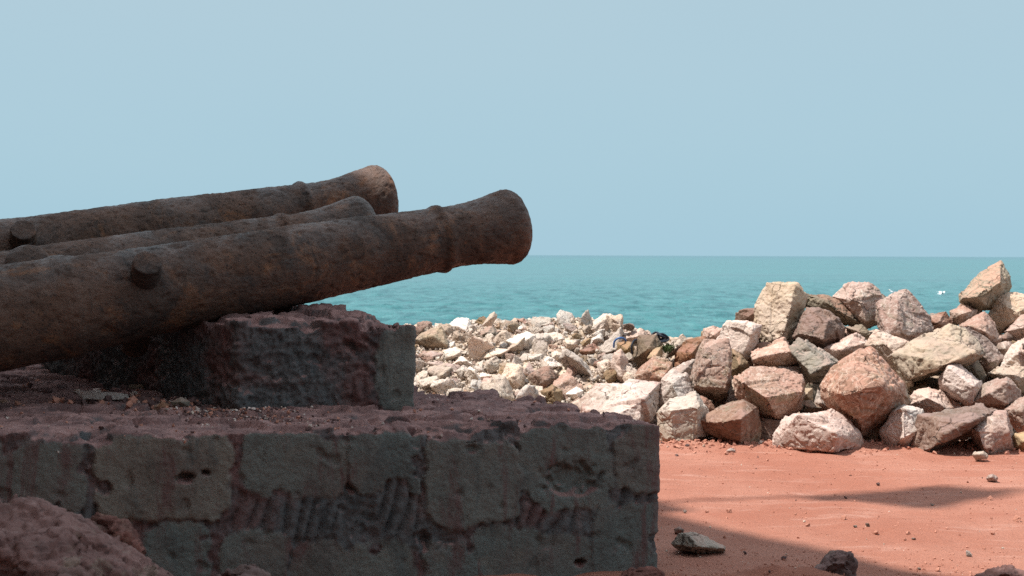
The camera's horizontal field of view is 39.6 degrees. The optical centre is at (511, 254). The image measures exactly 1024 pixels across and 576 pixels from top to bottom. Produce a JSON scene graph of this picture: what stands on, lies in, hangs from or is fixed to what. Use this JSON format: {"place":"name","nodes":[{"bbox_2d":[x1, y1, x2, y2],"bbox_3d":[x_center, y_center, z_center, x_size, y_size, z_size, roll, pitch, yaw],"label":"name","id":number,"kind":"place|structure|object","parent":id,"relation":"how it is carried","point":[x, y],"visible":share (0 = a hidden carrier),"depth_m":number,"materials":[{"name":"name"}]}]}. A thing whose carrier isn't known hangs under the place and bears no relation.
{"place":"outdoors","nodes":[
{"label":"outdoors","id":0,"kind":"place"},
{"bbox_2d":[0,0,1023,256],"label":"sky","id":1,"kind":"structure","parent":0,"point":[862,128],"materials":[{"name":"blue"}]},
{"bbox_2d":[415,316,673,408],"bbox_3d":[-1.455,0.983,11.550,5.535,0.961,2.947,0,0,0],"label":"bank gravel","id":2,"kind":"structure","parent":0,"point":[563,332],"depth_m":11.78,"materials":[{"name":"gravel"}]},
{"bbox_2d":[306,255,1023,337],"bbox_3d":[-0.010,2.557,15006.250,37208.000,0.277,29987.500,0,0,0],"label":"sea","id":3,"kind":"structure","parent":0,"point":[686,296],"depth_m":118.11,"materials":[{"name":"liquid"}]},
{"bbox_2d":[711,400,722,407],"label":"boulder","id":4,"kind":"object","parent":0,"point":[716,404],"visible":0.08,"depth_m":10.36,"materials":[{"name":"beige stone"}]},
{"bbox_2d":[690,338,731,401],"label":"boulder","id":5,"kind":"object","parent":4,"relation":"on","point":[711,376],"visible":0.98,"depth_m":10.21,"materials":[{"name":"stone"}]},
{"bbox_2d":[485,438,1023,575],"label":"ground","id":6,"kind":"structure","parent":0,"point":[1008,535],"depth_m":7.28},
{"bbox_2d":[0,494,172,575],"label":"foreground rock","id":7,"kind":"object","parent":6,"relation":"on","point":[40,537],"visible":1,"depth_m":3.12,"materials":[{"name":"stone"}]},
{"bbox_2d":[89,512,145,555],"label":"foreground rock","id":8,"kind":"object","parent":7,"relation":"on","point":[124,529],"visible":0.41,"depth_m":3.37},
{"bbox_2d":[217,564,270,575],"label":"foreground rock","id":9,"kind":"object","parent":6,"relation":"on","point":[248,570],"visible":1,"depth_m":3.58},
{"bbox_2d":[0,364,659,575],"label":"masonry platform","id":10,"kind":"structure","parent":6,"relation":"on","point":[573,492],"depth_m":5.57,"materials":[{"name":"stone"}]},
{"bbox_2d":[73,390,128,401],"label":"loose stone","id":11,"kind":"object","parent":10,"relation":"on","point":[90,395],"visible":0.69,"depth_m":6.35,"materials":[{"name":"grey stone"}]},
{"bbox_2d":[0,196,375,264],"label":"cannon","id":12,"kind":"object","parent":10,"relation":"on","point":[353,206],"visible":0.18,"depth_m":6.96,"materials":[{"name":"metal"}]},
{"bbox_2d":[41,303,416,410],"bbox_3d":[-1.717,0.450,7.364,0.732,0.650,3.317,0,0,-38],"label":"gun rest","id":13,"kind":"object","parent":10,"relation":"on","point":[309,356],"visible":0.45,"depth_m":6.24,"materials":[{"name":"stone"}]},
{"bbox_2d":[0,165,398,250],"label":"cannon","id":14,"kind":"object","parent":13,"relation":"on","point":[374,186],"visible":0.47,"depth_m":7.59,"materials":[{"name":"metal"}]},
{"bbox_2d":[0,189,532,371],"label":"cannon","id":15,"kind":"object","parent":13,"relation":"on","point":[130,301],"visible":0.98,"depth_m":6.38,"materials":[{"name":"metal"}]},
{"bbox_2d":[0,376,633,452],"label":"platform grit","id":16,"kind":"object","parent":10,"relation":"on","point":[200,409],"visible":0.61,"depth_m":6.09,"materials":[{"name":"brown stone"}]},
{"bbox_2d":[575,378,660,424],"bbox_3d":[0.769,1.148,10.280,0.632,0.512,0.867,0,0,0],"label":"boulder","id":17,"kind":"object","parent":6,"relation":"on","point":[635,399],"visible":0.59,"depth_m":10.09,"materials":[{"name":"beige stone"}]},
{"bbox_2d":[620,566,664,575],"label":"foreground rock","id":18,"kind":"object","parent":6,"relation":"on","point":[647,571],"visible":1,"depth_m":5.35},
{"bbox_2d":[656,391,711,441],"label":"boulder","id":19,"kind":"object","parent":6,"relation":"on","point":[679,418],"visible":0.83,"depth_m":9.72,"materials":[{"name":"beige stone"}]},
{"bbox_2d":[671,532,725,553],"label":"loose stone","id":20,"kind":"object","parent":6,"relation":"on","point":[694,542],"visible":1,"depth_m":6.15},
{"bbox_2d":[415,319,1023,439],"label":"rubble bank","id":21,"kind":"structure","parent":6,"relation":"on","point":[589,384],"depth_m":11.54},
{"bbox_2d":[417,375,438,390],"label":"rubble stone","id":22,"kind":"object","parent":21,"relation":"on","point":[424,383],"visible":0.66,"depth_m":11.05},
{"bbox_2d":[415,325,448,348],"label":"rubble stone","id":23,"kind":"object","parent":21,"relation":"on","point":[432,338],"visible":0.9,"depth_m":11.91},
{"bbox_2d":[427,363,452,378],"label":"rubble stone","id":24,"kind":"object","parent":21,"relation":"on","point":[441,371],"visible":0.69,"depth_m":11.29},
{"bbox_2d":[430,379,457,394],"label":"rubble stone","id":25,"kind":"object","parent":21,"relation":"on","point":[441,386],"visible":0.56,"depth_m":10.96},
{"bbox_2d":[443,350,460,360],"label":"rubble stone","id":26,"kind":"object","parent":21,"relation":"on","point":[451,355],"visible":0.91,"depth_m":11.64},
{"bbox_2d":[450,317,470,332],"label":"rubble stone","id":27,"kind":"object","parent":21,"relation":"on","point":[461,325],"visible":0.41,"depth_m":12.28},
{"bbox_2d":[464,367,481,383],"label":"rubble stone","id":28,"kind":"object","parent":21,"relation":"on","point":[470,374],"visible":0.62,"depth_m":11.16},
{"bbox_2d":[467,336,494,360],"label":"rubble stone","id":29,"kind":"object","parent":21,"relation":"on","point":[478,348],"visible":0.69,"depth_m":11.61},
{"bbox_2d":[483,356,501,372],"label":"rubble stone","id":30,"kind":"object","parent":21,"relation":"on","point":[492,364],"visible":0.88,"depth_m":11.37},
{"bbox_2d":[479,348,508,359],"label":"rubble stone","id":31,"kind":"object","parent":21,"relation":"on","point":[493,352],"visible":0.88,"depth_m":11.60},
{"bbox_2d":[480,374,514,400],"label":"rubble stone","id":32,"kind":"object","parent":21,"relation":"on","point":[499,383],"visible":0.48,"depth_m":10.79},
{"bbox_2d":[493,330,512,345],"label":"rubble stone","id":33,"kind":"object","parent":21,"relation":"on","point":[503,335],"visible":0.73,"depth_m":11.89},
{"bbox_2d":[502,363,525,389],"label":"rubble stone","id":34,"kind":"object","parent":21,"relation":"on","point":[514,375],"visible":0.56,"depth_m":11.01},
{"bbox_2d":[507,337,524,353],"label":"rubble stone","id":35,"kind":"object","parent":21,"relation":"on","point":[518,346],"visible":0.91,"depth_m":11.69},
{"bbox_2d":[506,331,535,348],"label":"rubble stone","id":36,"kind":"object","parent":21,"relation":"on","point":[529,336],"visible":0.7,"depth_m":11.80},
{"bbox_2d":[515,385,538,398],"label":"rubble stone","id":37,"kind":"object","parent":21,"relation":"on","point":[526,390],"visible":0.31,"depth_m":10.65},
{"bbox_2d":[520,353,543,361],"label":"rubble stone","id":38,"kind":"object","parent":21,"relation":"on","point":[525,357],"visible":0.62,"depth_m":11.52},
{"bbox_2d":[531,338,547,355],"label":"rubble stone","id":39,"kind":"object","parent":21,"relation":"on","point":[538,346],"visible":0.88,"depth_m":11.60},
{"bbox_2d":[527,366,556,387],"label":"rubble stone","id":40,"kind":"object","parent":21,"relation":"on","point":[544,376],"visible":0.77,"depth_m":11.02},
{"bbox_2d":[531,317,552,326],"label":"rubble stone","id":41,"kind":"object","parent":21,"relation":"on","point":[543,321],"visible":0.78,"depth_m":12.28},
{"bbox_2d":[540,384,563,403],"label":"rubble stone","id":42,"kind":"object","parent":21,"relation":"on","point":[552,393],"visible":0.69,"depth_m":10.75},
{"bbox_2d":[556,310,574,328],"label":"rubble stone","id":43,"kind":"object","parent":21,"relation":"on","point":[562,316],"visible":0.61,"depth_m":12.24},
{"bbox_2d":[553,372,584,398],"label":"rubble stone","id":44,"kind":"object","parent":21,"relation":"on","point":[565,383],"visible":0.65,"depth_m":10.91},
{"bbox_2d":[566,386,583,399],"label":"rubble stone","id":45,"kind":"object","parent":21,"relation":"on","point":[576,392],"visible":0.87,"depth_m":10.83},
{"bbox_2d":[559,349,593,377],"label":"rubble stone","id":46,"kind":"object","parent":21,"relation":"on","point":[567,357],"visible":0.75,"depth_m":11.14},
{"bbox_2d":[579,343,598,355],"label":"rubble stone","id":47,"kind":"object","parent":21,"relation":"on","point":[590,349],"visible":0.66,"depth_m":11.56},
{"bbox_2d":[593,313,611,331],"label":"rubble stone","id":48,"kind":"object","parent":21,"relation":"on","point":[600,322],"visible":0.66,"depth_m":11.88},
{"bbox_2d":[596,359,610,378],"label":"rubble stone","id":49,"kind":"object","parent":21,"relation":"on","point":[603,366],"visible":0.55,"depth_m":11.07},
{"bbox_2d":[603,370,616,382],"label":"rubble stone","id":50,"kind":"object","parent":21,"relation":"on","point":[609,376],"visible":0.95,"depth_m":10.94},
{"bbox_2d":[599,327,621,353],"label":"rubble stone","id":51,"kind":"object","parent":21,"relation":"on","point":[606,347],"visible":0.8,"depth_m":11.44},
{"bbox_2d":[606,314,622,331],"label":"rubble stone","id":52,"kind":"object","parent":21,"relation":"on","point":[615,323],"visible":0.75,"depth_m":11.72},
{"bbox_2d":[611,348,628,382],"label":"boulder","id":53,"kind":"object","parent":21,"relation":"on","point":[619,362],"visible":0.81,"depth_m":10.95,"materials":[{"name":"white stone"}]},
{"bbox_2d":[617,341,634,354],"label":"boulder","id":54,"kind":"object","parent":21,"relation":"on","point":[625,346],"visible":0.47,"depth_m":11.30,"materials":[{"name":"beige stone"}]},
{"bbox_2d":[622,328,649,342],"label":"boulder","id":55,"kind":"object","parent":21,"relation":"on","point":[631,336],"visible":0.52,"depth_m":11.66,"materials":[{"name":"white stone"}]},
{"bbox_2d":[632,334,661,365],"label":"boulder","id":56,"kind":"object","parent":21,"relation":"on","point":[647,345],"visible":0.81,"depth_m":11.13,"materials":[{"name":"stone"}]},
{"bbox_2d":[634,355,672,381],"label":"boulder","id":57,"kind":"object","parent":21,"relation":"on","point":[655,368],"visible":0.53,"depth_m":10.77,"materials":[{"name":"stone"}]},
{"bbox_2d":[665,334,686,358],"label":"boulder","id":58,"kind":"object","parent":21,"relation":"on","point":[679,340],"visible":0.75,"depth_m":11.11,"materials":[{"name":"beige stone"}]},
{"bbox_2d":[658,369,694,407],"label":"boulder","id":59,"kind":"object","parent":21,"relation":"on","point":[675,383],"visible":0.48,"depth_m":10.21,"materials":[{"name":"white stone"}]},
{"bbox_2d":[674,336,706,366],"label":"boulder","id":60,"kind":"object","parent":21,"relation":"on","point":[687,350],"visible":0.57,"depth_m":10.99,"materials":[{"name":"brown stone"}]},
{"bbox_2d":[731,349,748,375],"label":"boulder","id":61,"kind":"object","parent":21,"relation":"on","point":[740,364],"visible":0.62,"depth_m":10.67,"materials":[{"name":"beige stone"}]},
{"bbox_2d":[735,308,754,321],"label":"boulder","id":62,"kind":"object","parent":21,"relation":"on","point":[746,314],"visible":0.37,"depth_m":11.68,"materials":[{"name":"brown stone"}]},
{"bbox_2d":[748,342,771,366],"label":"boulder","id":63,"kind":"object","parent":21,"relation":"on","point":[762,345],"visible":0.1,"depth_m":11.10,"materials":[{"name":"brown stone"}]},
{"bbox_2d":[716,320,761,360],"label":"boulder","id":64,"kind":"object","parent":63,"relation":"on","point":[743,336],"visible":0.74,"depth_m":11.02,"materials":[{"name":"white stone"}]},
{"bbox_2d":[760,418,780,440],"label":"boulder","id":65,"kind":"object","parent":21,"relation":"on","point":[769,427],"visible":0.38,"depth_m":9.86,"materials":[{"name":"brown stone"}]},
{"bbox_2d":[751,337,799,367],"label":"boulder","id":66,"kind":"object","parent":21,"relation":"on","point":[776,353],"visible":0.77,"depth_m":10.60,"materials":[{"name":"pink stone"}]},
{"bbox_2d":[754,282,807,344],"bbox_3d":[2.181,0.495,11.512,0.421,0.564,0.678,0,0,21],"label":"boulder","id":67,"kind":"object","parent":21,"relation":"on","point":[779,308],"visible":0.81,"depth_m":11.31,"materials":[{"name":"beige stone"}]},
{"bbox_2d":[806,383,819,401],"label":"boulder","id":68,"kind":"object","parent":21,"relation":"on","point":[814,386],"visible":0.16,"depth_m":10.45,"materials":[{"name":"grey stone"}]},
{"bbox_2d":[788,337,837,384],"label":"boulder","id":69,"kind":"object","parent":68,"relation":"on","point":[815,363],"visible":0.87,"depth_m":10.50,"materials":[{"name":"grey stone"}]},
{"bbox_2d":[823,332,866,360],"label":"boulder","id":70,"kind":"object","parent":21,"relation":"on","point":[845,346],"visible":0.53,"depth_m":10.84,"materials":[{"name":"beige stone"}]},
{"bbox_2d":[832,281,885,328],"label":"boulder","id":71,"kind":"object","parent":21,"relation":"on","point":[858,300],"visible":0.71,"depth_m":11.51,"materials":[{"name":"stone"}]},
{"bbox_2d":[805,293,860,325],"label":"boulder","id":72,"kind":"object","parent":71,"relation":"on","point":[839,309],"visible":0.62,"depth_m":11.52,"materials":[{"name":"grey stone"}]},
{"bbox_2d":[864,329,910,394],"bbox_3d":[2.874,0.806,10.747,0.348,0.504,0.540,0,0,25],"label":"boulder","id":73,"kind":"object","parent":21,"relation":"on","point":[885,345],"visible":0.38,"depth_m":10.56,"materials":[{"name":"white stone"}]},
{"bbox_2d":[875,289,933,340],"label":"boulder","id":74,"kind":"object","parent":21,"relation":"on","point":[903,314],"visible":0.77,"depth_m":11.10,"materials":[{"name":"stone"}]},
{"bbox_2d":[909,377,937,392],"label":"boulder","id":75,"kind":"object","parent":21,"relation":"on","point":[932,383],"visible":0.63,"depth_m":10.49,"materials":[{"name":"brown stone"}]},
{"bbox_2d":[908,387,960,412],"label":"boulder","id":76,"kind":"object","parent":21,"relation":"on","point":[928,400],"visible":0.67,"depth_m":10.04,"materials":[{"name":"white stone"}]},
{"bbox_2d":[938,363,982,405],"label":"boulder","id":77,"kind":"object","parent":76,"relation":"on","point":[960,383],"visible":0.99,"depth_m":10.00,"materials":[{"name":"white stone"}]},
{"bbox_2d":[892,323,983,388],"bbox_3d":[3.169,0.747,10.523,0.627,0.491,0.969,0,0,26],"label":"boulder","id":78,"kind":"object","parent":21,"relation":"on","point":[937,351],"visible":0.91,"depth_m":10.27,"materials":[{"name":"beige stone"}]},
{"bbox_2d":[964,360,986,383],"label":"boulder","id":79,"kind":"object","parent":21,"relation":"on","point":[976,370],"visible":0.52,"depth_m":10.63,"materials":[{"name":"grey stone"}]},
{"bbox_2d":[988,365,1023,392],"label":"boulder","id":80,"kind":"object","parent":21,"relation":"on","point":[1015,373],"visible":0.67,"depth_m":10.48,"materials":[{"name":"beige stone"}]},
{"bbox_2d":[1001,338,1023,366],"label":"boulder","id":81,"kind":"object","parent":80,"relation":"on","point":[1014,355],"visible":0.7,"depth_m":10.63,"materials":[{"name":"white stone"}]},
{"bbox_2d":[1004,397,1023,432],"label":"boulder","id":82,"kind":"object","parent":21,"relation":"on","point":[1015,409],"visible":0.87,"depth_m":9.86,"materials":[{"name":"stone"}]},
{"bbox_2d":[1005,314,1023,340],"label":"boulder","id":83,"kind":"object","parent":21,"relation":"on","point":[1015,329],"visible":0.76,"depth_m":11.09,"materials":[{"name":"beige stone"}]},
{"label":"boulder","id":84,"kind":"object","parent":21,"relation":"on","visible":0},
{"bbox_2d":[672,359,694,375],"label":"boulder","id":85,"kind":"object","parent":84,"relation":"on","point":[686,366],"visible":0.32,"depth_m":10.73,"materials":[{"name":"beige stone"}]},
{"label":"boulder","id":86,"kind":"object","parent":21,"relation":"on","visible":0},
{"bbox_2d":[733,366,805,419],"bbox_3d":[1.835,1.004,10.065,0.531,0.433,0.820,0,0,0],"label":"boulder","id":87,"kind":"object","parent":86,"relation":"on","point":[774,393],"visible":0.83,"depth_m":9.89,"materials":[{"name":"stone"}]},
{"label":"boulder","id":88,"kind":"object","parent":21,"relation":"on","visible":0},
{"bbox_2d":[792,307,845,349],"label":"boulder","id":89,"kind":"object","parent":88,"relation":"on","point":[820,327],"visible":0.88,"depth_m":10.99,"materials":[{"name":"brown stone"}]},
{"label":"boulder","id":90,"kind":"object","parent":21,"relation":"on","visible":0},
{"bbox_2d":[958,260,1011,311],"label":"boulder","id":91,"kind":"object","parent":90,"relation":"on","point":[985,289],"visible":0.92,"depth_m":11.47,"materials":[{"name":"beige stone"}]},
{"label":"boulder","id":92,"kind":"object","parent":21,"relation":"on","visible":0},
{"bbox_2d":[949,305,977,324],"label":"boulder","id":93,"kind":"object","parent":92,"relation":"on","point":[961,314],"visible":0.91,"depth_m":11.41,"materials":[{"name":"beige stone"}]},
{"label":"boulder","id":94,"kind":"object","parent":21,"relation":"on","visible":0},
{"bbox_2d":[988,292,1023,331],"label":"boulder","id":95,"kind":"object","parent":94,"relation":"on","point":[1006,311],"visible":0.77,"depth_m":11.43,"materials":[{"name":"beige stone"}]},
{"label":"boulder","id":96,"kind":"object","parent":21,"relation":"on","visible":0},
{"bbox_2d":[963,326,1003,373],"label":"boulder","id":97,"kind":"object","parent":96,"relation":"on","point":[992,358],"visible":0.55,"depth_m":10.78,"materials":[{"name":"stone"}]},
{"bbox_2d":[959,311,1001,345],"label":"boulder","id":98,"kind":"object","parent":97,"relation":"on","point":[983,323],"visible":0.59,"depth_m":10.99,"materials":[{"name":"pink stone"}]},
{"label":"boulder","id":99,"kind":"object","parent":21,"relation":"on","visible":0},
{"bbox_2d":[703,326,721,339],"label":"boulder","id":100,"kind":"object","parent":99,"relation":"on","point":[711,332],"visible":0.43,"depth_m":11.30,"materials":[{"name":"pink stone"}]},
{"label":"boulder","id":101,"kind":"object","parent":21,"relation":"on","visible":0},
{"bbox_2d":[846,324,870,339],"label":"boulder","id":102,"kind":"object","parent":101,"relation":"on","point":[862,330],"visible":0.52,"depth_m":11.18,"materials":[{"name":"beige stone"}]},
{"bbox_2d":[701,399,761,443],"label":"boulder","id":103,"kind":"object","parent":6,"relation":"on","point":[738,421],"visible":0.88,"depth_m":9.64,"materials":[{"name":"brown stone"}]},
{"bbox_2d":[587,438,1023,575],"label":"ground grit","id":104,"kind":"object","parent":6,"relation":"on","point":[879,442],"visible":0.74,"depth_m":8.72,"materials":[{"name":"sand"}]},
{"bbox_2d":[772,408,863,452],"bbox_3d":[2.058,1.192,9.550,0.619,0.325,0.680,0,0,0],"label":"boulder","id":105,"kind":"object","parent":6,"relation":"on","point":[831,430],"visible":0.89,"depth_m":9.37,"materials":[{"name":"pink stone"}]},
{"bbox_2d":[814,550,857,575],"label":"foreground rock","id":106,"kind":"object","parent":6,"relation":"on","point":[840,562],"visible":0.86,"depth_m":5.44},
{"bbox_2d":[820,346,912,438],"bbox_3d":[2.454,0.961,9.834,0.655,0.666,0.985,0,0,0],"label":"boulder","id":107,"kind":"object","parent":6,"relation":"on","point":[865,391],"visible":0.85,"depth_m":9.58,"materials":[{"name":"stone"}]},
{"bbox_2d":[879,404,923,445],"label":"boulder","id":108,"kind":"object","parent":6,"relation":"on","point":[898,427],"visible":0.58,"depth_m":9.52,"materials":[{"name":"white stone"}]},
{"bbox_2d":[911,403,997,451],"bbox_3d":[2.955,1.188,9.527,0.590,0.401,0.691,0,0,0],"label":"boulder","id":109,"kind":"object","parent":6,"relation":"on","point":[941,429],"visible":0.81,"depth_m":9.35,"materials":[{"name":"brown stone"}]},
{"bbox_2d":[970,409,1013,453],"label":"boulder","id":110,"kind":"object","parent":6,"relation":"on","point":[992,433],"visible":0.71,"depth_m":9.33,"materials":[{"name":"stone"}]},
{"bbox_2d":[974,564,1023,575],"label":"foreground rock","id":111,"kind":"object","parent":6,"relation":"on","point":[1007,570],"visible":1,"depth_m":5.47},
{"bbox_2d":[1012,432,1023,450],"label":"boulder","id":112,"kind":"object","parent":6,"relation":"on","point":[1018,440],"visible":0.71,"depth_m":9.41,"materials":[{"name":"beige stone"}]},
{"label":"boulder","id":113,"kind":"object","parent":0,"visible":0},
{"bbox_2d":[931,311,952,331],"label":"boulder","id":114,"kind":"object","parent":113,"relation":"on","point":[940,319],"visible":0.52,"depth_m":11.33,"materials":[{"name":"brown stone"}]},
{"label":"boulder","id":115,"kind":"object","parent":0,"visible":0},
{"bbox_2d":[971,377,1021,409],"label":"boulder","id":116,"kind":"object","parent":115,"relation":"on","point":[1001,394],"visible":0.88,"depth_m":10.00,"materials":[{"name":"brown stone"}]},
{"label":"boulder","id":117,"kind":"object","parent":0,"visible":0},
{"bbox_2d":[800,400,821,412],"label":"boulder","id":118,"kind":"object","parent":117,"relation":"on","point":[810,406],"visible":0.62,"depth_m":10.14,"materials":[{"name":"grey stone"}]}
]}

